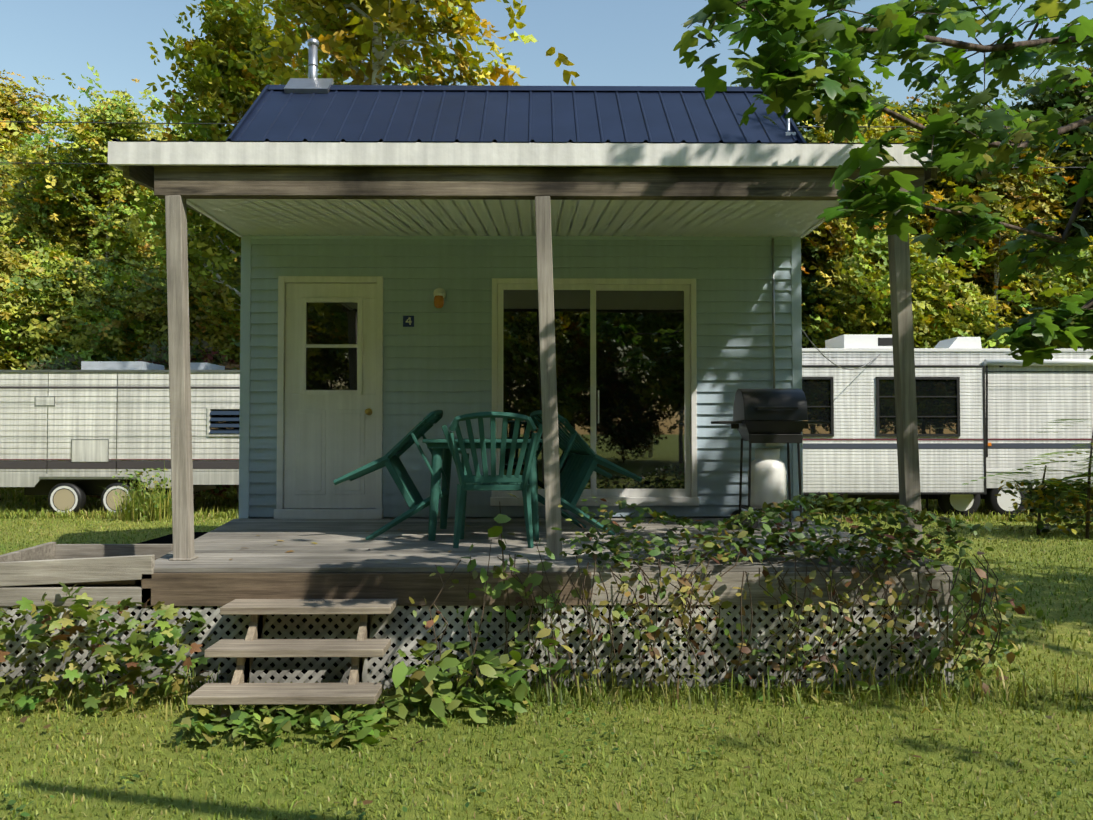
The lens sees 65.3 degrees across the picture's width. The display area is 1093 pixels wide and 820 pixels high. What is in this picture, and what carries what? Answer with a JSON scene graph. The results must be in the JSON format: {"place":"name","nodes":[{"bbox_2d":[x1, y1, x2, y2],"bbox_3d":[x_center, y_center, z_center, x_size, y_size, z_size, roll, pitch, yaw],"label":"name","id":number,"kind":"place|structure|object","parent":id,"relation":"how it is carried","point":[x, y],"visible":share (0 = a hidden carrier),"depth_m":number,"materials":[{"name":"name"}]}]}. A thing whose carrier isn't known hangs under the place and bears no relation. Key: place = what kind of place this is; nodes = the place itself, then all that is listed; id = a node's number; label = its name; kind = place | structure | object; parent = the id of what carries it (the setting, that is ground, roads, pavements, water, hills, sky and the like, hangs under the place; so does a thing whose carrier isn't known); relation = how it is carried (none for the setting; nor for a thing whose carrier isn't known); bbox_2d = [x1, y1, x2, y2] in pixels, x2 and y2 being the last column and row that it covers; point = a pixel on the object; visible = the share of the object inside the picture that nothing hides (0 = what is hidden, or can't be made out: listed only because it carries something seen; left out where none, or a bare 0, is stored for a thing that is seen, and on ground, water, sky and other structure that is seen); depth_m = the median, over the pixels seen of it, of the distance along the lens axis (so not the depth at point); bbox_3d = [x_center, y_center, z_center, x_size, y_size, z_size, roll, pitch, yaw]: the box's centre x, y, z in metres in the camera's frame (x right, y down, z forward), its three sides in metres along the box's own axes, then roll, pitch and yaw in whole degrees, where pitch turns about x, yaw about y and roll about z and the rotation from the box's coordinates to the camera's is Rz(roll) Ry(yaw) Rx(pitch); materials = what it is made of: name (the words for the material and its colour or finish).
{"place":"outdoors","nodes":[
{"label":"outdoors","id":0,"kind":"place"},
{"bbox_2d":[0,226,81,369],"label":"bush","id":1,"kind":"object","parent":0,"point":[6,261],"depth_m":21.14,"materials":[{"name":"green plant"}]},
{"bbox_2d":[0,542,172,605],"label":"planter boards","id":2,"kind":"object","parent":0,"point":[48,563],"visible":0.75,"depth_m":4.83,"materials":[{"name":"grey wood"}]},
{"bbox_2d":[0,485,1081,514],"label":"hedge","id":3,"kind":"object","parent":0,"point":[34,500],"depth_m":17.20,"materials":[{"name":"green plant"}]},
{"bbox_2d":[0,485,1092,819],"bbox_3d":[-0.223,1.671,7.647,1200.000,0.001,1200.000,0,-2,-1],"label":"ground","id":4,"kind":"structure","parent":0,"point":[856,803],"depth_m":3.89,"materials":[{"name":"green plant"}]},
{"bbox_2d":[0,133,35,284],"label":"tree","id":5,"kind":"object","parent":4,"relation":"on","point":[4,193],"visible":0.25,"depth_m":25.56,"materials":[{"name":"green plant"}]},
{"bbox_2d":[0,69,73,281],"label":"tree","id":6,"kind":"object","parent":4,"relation":"on","point":[11,109],"depth_m":31.26,"materials":[{"name":"green plant"}]},
{"bbox_2d":[19,354,120,499],"bbox_3d":[-9.691,0.347,17.735,3.751,3.094,3.141,0,-2,6],"label":"shrub","id":7,"kind":"object","parent":4,"relation":"on","point":[59,364],"visible":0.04,"depth_m":17.56,"materials":[{"name":"green plant"}]},
{"bbox_2d":[0,140,144,293],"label":"tree","id":8,"kind":"object","parent":4,"relation":"on","point":[34,197],"depth_m":22.83,"materials":[{"name":"green plant"}]},
{"bbox_2d":[0,559,155,672],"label":"backing","id":9,"kind":"object","parent":4,"relation":"on","point":[131,583],"visible":0.04,"depth_m":4.87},
{"bbox_2d":[0,251,156,369],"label":"bush","id":10,"kind":"object","parent":4,"relation":"on","point":[76,313],"depth_m":19.82,"materials":[{"name":"green plant"}]},
{"bbox_2d":[0,62,171,351],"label":"tree","id":11,"kind":"object","parent":4,"relation":"on","point":[86,137],"depth_m":22.11,"materials":[{"name":"green plant"}]},
{"bbox_2d":[45,147,164,360],"bbox_3d":[-12.052,-2.792,24.482,5.301,9.812,4.557,0,-2,15],"label":"tree","id":12,"kind":"object","parent":4,"relation":"on","point":[94,203],"depth_m":23.71,"materials":[{"name":"green plant"}]},
{"bbox_2d":[0,582,213,715],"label":"leafy shrub","id":13,"kind":"object","parent":4,"relation":"on","point":[47,620],"visible":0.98,"depth_m":4.54,"materials":[{"name":"green plant"}]},
{"bbox_2d":[0,506,238,518],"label":"grass","id":14,"kind":"structure","parent":4,"relation":"on","point":[62,514],"depth_m":14.59,"materials":[{"name":"green plant"}]},
{"bbox_2d":[0,361,239,513],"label":"trailer","id":15,"kind":"object","parent":4,"relation":"on","point":[85,418],"visible":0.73,"depth_m":14.86,"materials":[{"name":"grey metal"}]},
{"bbox_2d":[47,359,1092,472],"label":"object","id":16,"kind":"object","parent":15,"relation":"attached to","point":[1049,362],"visible":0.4,"depth_m":14.51,"materials":[{"name":"white"}]},
{"bbox_2d":[105,460,171,521],"bbox_3d":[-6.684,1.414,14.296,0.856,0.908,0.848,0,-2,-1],"label":"weeds","id":17,"kind":"object","parent":4,"relation":"on","point":[138,474],"visible":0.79,"depth_m":14.18,"materials":[{"name":"green plant"}]},
{"bbox_2d":[112,99,201,341],"bbox_3d":[-12.845,-4.313,29.064,4.981,13.090,4.970,-1,-2,20],"label":"tree","id":18,"kind":"object","parent":4,"relation":"on","point":[174,128],"depth_m":29.07,"materials":[{"name":"green plant"}]},
{"bbox_2d":[134,336,239,500],"bbox_3d":[-7.277,0.164,18.116,4.260,3.560,3.567,0,-2,15],"label":"shrub","id":19,"kind":"object","parent":4,"relation":"on","point":[163,357],"depth_m":18.01,"materials":[{"name":"green plant"}]},
{"bbox_2d":[193,214,236,319],"bbox_3d":[-9.344,-2.300,26.132,4.947,8.923,4.422,1,-2,-43],"label":"tree","id":20,"kind":"object","parent":4,"relation":"on","point":[210,244],"depth_m":25.09,"materials":[{"name":"green plant"}]},
{"bbox_2d":[207,256,239,339],"bbox_3d":[-5.886,-1.659,22.075,5.680,6.052,5.801,0,-2,10],"label":"tree","id":21,"kind":"object","parent":4,"relation":"on","point":[224,286],"visible":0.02,"depth_m":21.20,"materials":[{"name":"green plant"}]},
{"bbox_2d":[218,362,239,369],"bbox_3d":[-4.948,0.120,17.741,4.287,3.537,3.590,-1,-2,42],"label":"shrub","id":22,"kind":"object","parent":4,"relation":"on","point":[231,366],"depth_m":16.85,"materials":[{"name":"green plant"}]},
{"bbox_2d":[128,0,361,499],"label":"tree","id":23,"kind":"object","parent":4,"relation":"on","point":[217,54],"depth_m":18.19,"materials":[{"name":"green plant"}]},
{"bbox_2d":[86,259,240,492],"bbox_3d":[-8.146,-0.875,20.897,4.883,5.785,4.961,0,-2,2],"label":"bush","id":24,"kind":"object","parent":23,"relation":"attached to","point":[154,308],"depth_m":19.90,"materials":[{"name":"green plant"}]},
{"bbox_2d":[173,700,404,748],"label":"step weeds","id":25,"kind":"object","parent":4,"relation":"on","point":[317,717],"visible":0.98,"depth_m":4.07,"materials":[{"name":"green plant"}]},
{"bbox_2d":[219,600,372,726],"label":"step stringers","id":26,"kind":"object","parent":4,"relation":"on","point":[244,664],"visible":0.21,"depth_m":4.54,"materials":[{"name":"brown wood"}]},
{"bbox_2d":[187,599,396,704],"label":"step treads","id":27,"kind":"object","parent":26,"relation":"on","point":[275,693],"visible":1,"depth_m":4.40,"materials":[{"name":"grey wood"}]},
{"bbox_2d":[238,0,579,85],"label":"tree","id":28,"kind":"object","parent":4,"relation":"on","point":[330,30],"depth_m":13.41,"materials":[{"name":"plant"}]},
{"bbox_2d":[382,639,532,726],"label":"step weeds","id":29,"kind":"object","parent":4,"relation":"on","point":[488,662],"visible":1,"depth_m":4.38,"materials":[{"name":"green plant"}]},
{"bbox_2d":[3,532,911,679],"bbox_3d":[-0.501,1.344,6.352,5.520,0.585,2.500,0,-2,-1],"label":"dark skirting backing","id":30,"kind":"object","parent":4,"relation":"on","point":[167,539],"depth_m":5.11,"materials":[{"name":"black"}]},
{"bbox_2d":[248,516,780,518],"bbox_3d":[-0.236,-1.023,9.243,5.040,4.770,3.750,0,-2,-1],"label":"foundation","id":31,"kind":"object","parent":4,"relation":"on","point":[544,517],"depth_m":7.72,"materials":[{"name":"grey concrete"}]},
{"bbox_2d":[226,85,806,142],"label":"roof","id":32,"kind":"structure","parent":31,"relation":"on","point":[482,113],"depth_m":8.54,"materials":[{"name":"metal"}]},
{"bbox_2d":[284,38,333,92],"bbox_3d":[-2.535,-3.671,9.171,0.460,0.740,0.385,0,-2,-1],"label":"chimney","id":33,"kind":"object","parent":32,"relation":"on","point":[312,83],"visible":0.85,"depth_m":9.14,"materials":[{"name":"silver metal"}]},
{"bbox_2d":[785,107,795,134],"bbox_3d":[2.343,-2.225,8.252,0.100,2.620,0.160,0,-2,-1],"label":"vent pipe","id":34,"kind":"object","parent":32,"relation":"on","point":[788,124],"visible":0.07,"depth_m":8.25,"materials":[{"name":"silver metal"}]},
{"bbox_2d":[802,329,879,369],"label":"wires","id":35,"kind":"object","parent":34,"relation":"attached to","point":[831,361],"visible":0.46,"depth_m":11.49,"materials":[{"name":"grey"}]},
{"bbox_2d":[248,239,792,516],"bbox_3d":[-0.223,-0.308,7.703,4.890,2.530,0.051,0,-2,-1],"label":"siding","id":36,"kind":"object","parent":31,"relation":"attached to","point":[434,358],"visible":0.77,"depth_m":7.70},
{"bbox_2d":[274,276,383,518],"bbox_3d":[-1.942,-0.117,7.670,0.960,2.175,0.135,0,-2,-1],"label":"door","id":37,"kind":"structure","parent":36,"relation":"in","point":[325,438],"depth_m":7.67,"materials":[{"name":"white wood"}]},
{"bbox_2d":[365,408,371,414],"bbox_3d":[-1.597,0.015,7.642,0.064,0.063,0.064,0,-2,-1],"label":"knob","id":38,"kind":"object","parent":37,"relation":"attached to","point":[368,411],"visible":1,"depth_m":7.62,"materials":[{"name":"gold metal"}]},
{"bbox_2d":[403,316,413,326],"bbox_3d":[-1.242,-0.799,7.682,0.100,0.100,0.010,0,-2,-1],"label":"number","id":39,"kind":"object","parent":36,"relation":"attached to","point":[408,321],"visible":1,"depth_m":7.68,"materials":[{"name":"blue"}]},
{"bbox_2d":[433,288,445,307],"bbox_3d":[-0.962,-1.005,7.638,0.116,0.194,0.116,0,-2,-1],"label":"porch light","id":40,"kind":"object","parent":36,"relation":"attached to","point":[439,294],"visible":0.98,"depth_m":7.60,"materials":[{"name":"orange glass"}]},
{"bbox_2d":[490,278,698,505],"bbox_3d":[0.430,-0.165,7.701,1.865,2.043,0.120,0,-2,-1],"label":"sliding glass door","id":41,"kind":"structure","parent":36,"relation":"in","point":[640,431],"depth_m":7.70,"materials":[{"name":"clear glass"}]},
{"bbox_2d":[764,238,785,445],"bbox_3d":[2.048,-0.614,7.682,0.180,1.870,0.060,0,-2,-1],"label":"electrical conduit","id":42,"kind":"object","parent":36,"relation":"attached to","point":[773,335],"visible":0.53,"depth_m":7.68,"materials":[{"name":"white metal"}]},
{"bbox_2d":[239,235,802,518],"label":"corner trim","id":43,"kind":"structure","parent":31,"relation":"attached to","point":[245,359],"depth_m":7.69,"materials":[{"name":"wood"}]},
{"bbox_2d":[452,494,580,703],"bbox_3d":[-0.166,1.027,4.711,0.726,1.138,0.387,0,-2,-1],"label":"climbing vine","id":44,"kind":"object","parent":4,"relation":"on","point":[535,579],"depth_m":4.67,"materials":[{"name":"green plant"}]},
{"bbox_2d":[0,663,1092,719],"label":"fringe grass","id":45,"kind":"structure","parent":4,"relation":"on","point":[719,697],"depth_m":4.66,"materials":[{"name":"green plant"}]},
{"bbox_2d":[141,572,952,686],"bbox_3d":[-0.234,1.300,6.252,5.089,0.669,2.813,0,-2,-1],"label":"deck rim","id":46,"kind":"object","parent":4,"relation":"on","point":[177,590],"visible":0.35,"depth_m":4.85,"materials":[{"name":"brown wood"}]},
{"bbox_2d":[333,410,449,539],"bbox_3d":[-1.037,0.471,6.370,0.908,0.590,0.679,-30,-1,-1],"label":"chair","id":47,"kind":"object","parent":46,"relation":"on","point":[390,460],"visible":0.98,"depth_m":6.14,"materials":[{"name":"green plastic"}]},
{"bbox_2d":[0,605,953,690],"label":"lattice","id":48,"kind":"object","parent":46,"relation":"attached to","point":[366,677],"visible":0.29,"depth_m":4.86,"materials":[{"name":"grey wood"}]},
{"bbox_2d":[422,439,542,540],"bbox_3d":[-0.451,0.580,6.453,0.860,0.722,0.860,0,-2,-1],"label":"table","id":49,"kind":"object","parent":46,"relation":"on","point":[441,456],"visible":0.73,"depth_m":6.07,"materials":[{"name":"green plastic"}]},
{"bbox_2d":[441,412,542,547],"bbox_3d":[-0.356,0.471,5.884,0.679,0.908,0.591,0,-2,-1],"label":"chair","id":50,"kind":"object","parent":46,"relation":"on","point":[485,481],"visible":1,"depth_m":5.68,"materials":[{"name":"green plastic"}]},
{"bbox_2d":[165,195,927,560],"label":"posts","id":51,"kind":"object","parent":46,"relation":"on","point":[179,381],"visible":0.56,"depth_m":5.18,"materials":[{"name":"grey wood"}]},
{"bbox_2d":[123,166,936,222],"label":"porch roof deck","id":52,"kind":"structure","parent":51,"relation":"on","point":[143,176],"depth_m":5.65,"materials":[{"name":"wood"}]},
{"bbox_2d":[112,138,911,143],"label":"roof fascia","id":53,"kind":"structure","parent":52,"relation":"on","point":[455,141],"depth_m":5.18,"materials":[{"name":"white metal"}]},
{"bbox_2d":[188,199,838,236],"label":"soffit","id":54,"kind":"structure","parent":52,"relation":"attached to","point":[428,217],"depth_m":6.35,"materials":[{"name":"white paint"}]},
{"bbox_2d":[186,199,840,237],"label":"soffit trim","id":55,"kind":"structure","parent":52,"relation":"attached to","point":[235,232],"depth_m":6.58,"materials":[{"name":"wood"}]},
{"bbox_2d":[108,141,939,172],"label":"fascia","id":56,"kind":"structure","parent":52,"relation":"attached to","point":[121,154],"depth_m":5.16,"materials":[{"name":"white wood"}]},
{"bbox_2d":[154,167,924,200],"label":"porch beam","id":57,"kind":"structure","parent":51,"relation":"on","point":[482,183],"depth_m":5.21,"materials":[{"name":"wood"}]},
{"bbox_2d":[154,518,952,572],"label":"deck boards","id":58,"kind":"object","parent":46,"relation":"on","point":[342,545],"visible":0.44,"depth_m":5.61,"materials":[{"name":"grey wood"}]},
{"bbox_2d":[229,521,852,563],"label":"deck leaves","id":59,"kind":"object","parent":58,"relation":"on","point":[425,538],"visible":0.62,"depth_m":5.91,"materials":[{"name":"brown plant"}]},
{"bbox_2d":[530,410,641,534],"bbox_3d":[0.175,0.475,6.548,0.908,0.590,0.679,32,-13,-19],"label":"chair","id":60,"kind":"object","parent":46,"relation":"on","point":[577,472],"visible":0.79,"depth_m":6.44,"materials":[{"name":"green plastic"}]},
{"bbox_2d":[539,492,999,571],"bbox_3d":[1.278,0.703,5.043,2.647,0.417,0.754,0,-2,-1],"label":"vine","id":61,"kind":"object","parent":46,"relation":"on","point":[774,540],"visible":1,"depth_m":4.97,"materials":[{"name":"green plant"}]},
{"bbox_2d":[711,389,829,527],"bbox_3d":[1.805,0.388,6.871,0.890,1.125,0.455,0,-2,-1],"label":"barbecue grill","id":62,"kind":"object","parent":46,"relation":"on","point":[770,415],"visible":0.83,"depth_m":6.74,"materials":[{"name":"black metal"}]},
{"bbox_2d":[750,448,786,507],"bbox_3d":[1.785,0.561,6.894,0.304,0.500,0.304,0,-2,-1],"label":"propane tank","id":63,"kind":"object","parent":62,"relation":"in","point":[768,477],"visible":0.79,"depth_m":6.78,"materials":[{"name":"white metal"}]},
{"bbox_2d":[4,702,1091,819],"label":"lawn weeds","id":64,"kind":"object","parent":4,"relation":"on","point":[312,816],"visible":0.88,"depth_m":3.56,"materials":[{"name":"green plant"}]},
{"bbox_2d":[7,645,1092,719],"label":"weed tufts","id":65,"kind":"object","parent":4,"relation":"on","point":[915,687],"visible":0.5,"depth_m":4.68,"materials":[{"name":"green plant"}]},
{"bbox_2d":[20,687,1092,804],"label":"fallen leaves","id":66,"kind":"object","parent":4,"relation":"on","point":[24,719],"visible":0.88,"depth_m":4.05,"materials":[{"name":"brown plant"}]},
{"bbox_2d":[421,551,1001,686],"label":"vine stems","id":67,"kind":"object","parent":4,"relation":"on","point":[686,599],"visible":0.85,"depth_m":4.67,"materials":[{"name":"plant"}]},
{"bbox_2d":[713,569,1045,701],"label":"green vine leaves","id":68,"kind":"object","parent":67,"relation":"attached to","point":[936,650],"visible":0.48,"depth_m":4.84,"materials":[{"name":"green plant"}]},
{"bbox_2d":[409,554,1017,702],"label":"dry vine leaves","id":69,"kind":"object","parent":4,"relation":"on","point":[618,610],"visible":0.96,"depth_m":4.65,"materials":[{"name":"plant"}]},
{"bbox_2d":[799,115,942,327],"bbox_3d":[7.615,-2.643,21.403,4.640,9.363,5.191,-1,-2,39],"label":"tree","id":70,"kind":"object","parent":4,"relation":"on","point":[845,230],"depth_m":20.49,"materials":[{"name":"green plant"}]},
{"bbox_2d":[809,70,980,347],"bbox_3d":[8.681,-3.525,22.343,4.247,11.162,4.238,1,-2,-23],"label":"tree","id":71,"kind":"object","parent":4,"relation":"on","point":[882,120],"depth_m":21.85,"materials":[{"name":"green plant"}]},
{"bbox_2d":[802,334,1092,516],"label":"trailer","id":72,"kind":"object","parent":4,"relation":"on","point":[850,449],"visible":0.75,"depth_m":14.30,"materials":[{"name":"grey metal"}]},
{"bbox_2d":[803,507,1092,521],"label":"grass","id":73,"kind":"structure","parent":4,"relation":"on","point":[976,517],"depth_m":14.19,"materials":[{"name":"green plant"}]},
{"bbox_2d":[910,116,1092,347],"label":"tree","id":74,"kind":"object","parent":4,"relation":"on","point":[1014,181],"depth_m":20.36,"materials":[{"name":"green plant"}]},
{"bbox_2d":[962,419,1092,538],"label":"sumac","id":75,"kind":"object","parent":4,"relation":"on","point":[1064,479],"depth_m":11.95,"materials":[{"name":"plant"}]},
{"bbox_2d":[995,478,1092,534],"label":"bush","id":76,"kind":"object","parent":4,"relation":"on","point":[1051,499],"visible":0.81,"depth_m":12.20,"materials":[{"name":"green plant"}]},
{"bbox_2d":[0,516,1092,660],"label":"grass","id":77,"kind":"structure","parent":0,"point":[28,541],"depth_m":10.78,"materials":[{"name":"green plant"}]},
{"bbox_2d":[0,0,1092,351],"label":"sky","id":78,"kind":"structure","parent":0,"point":[608,42],"materials":[{"name":"blue"}]},
{"bbox_2d":[730,67,852,347],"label":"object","id":79,"kind":"object","parent":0,"point":[809,287],"depth_m":21.13,"materials":[{"name":"green plant"}]},
{"bbox_2d":[801,263,821,330],"bbox_3d":[3.626,-1.254,18.606,5.115,6.429,4.974,-1,-2,32],"label":"tree","id":80,"kind":"object","parent":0,"point":[802,268],"depth_m":17.90,"materials":[{"name":"green plant"}]},
{"bbox_2d":[673,0,1092,366],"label":"maple","id":81,"kind":"object","parent":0,"point":[959,155],"depth_m":3.87,"materials":[{"name":"green plant"}]},
{"bbox_2d":[802,223,1031,347],"bbox_3d":[8.255,-1.103,19.759,5.217,6.181,5.301,0,-2,-14],"label":"bush","id":82,"kind":"object","parent":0,"point":[861,294],"depth_m":18.91,"materials":[{"name":"green plant"}]},
{"bbox_2d":[802,76,1034,347],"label":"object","id":83,"kind":"object","parent":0,"point":[933,107],"depth_m":23.02,"materials":[{"name":"green plant"}]},
{"bbox_2d":[937,46,1092,339],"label":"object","id":84,"kind":"object","parent":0,"point":[1045,100],"depth_m":21.13,"materials":[{"name":"green plant"}]},
{"bbox_2d":[974,236,1092,347],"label":"bush","id":85,"kind":"object","parent":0,"point":[1071,282],"depth_m":19.07,"materials":[{"name":"green plant"}]},
{"bbox_2d":[1004,10,1092,108],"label":"tree","id":86,"kind":"object","parent":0,"point":[1061,86],"depth_m":6.43,"materials":[{"name":"green plant"}]}
]}

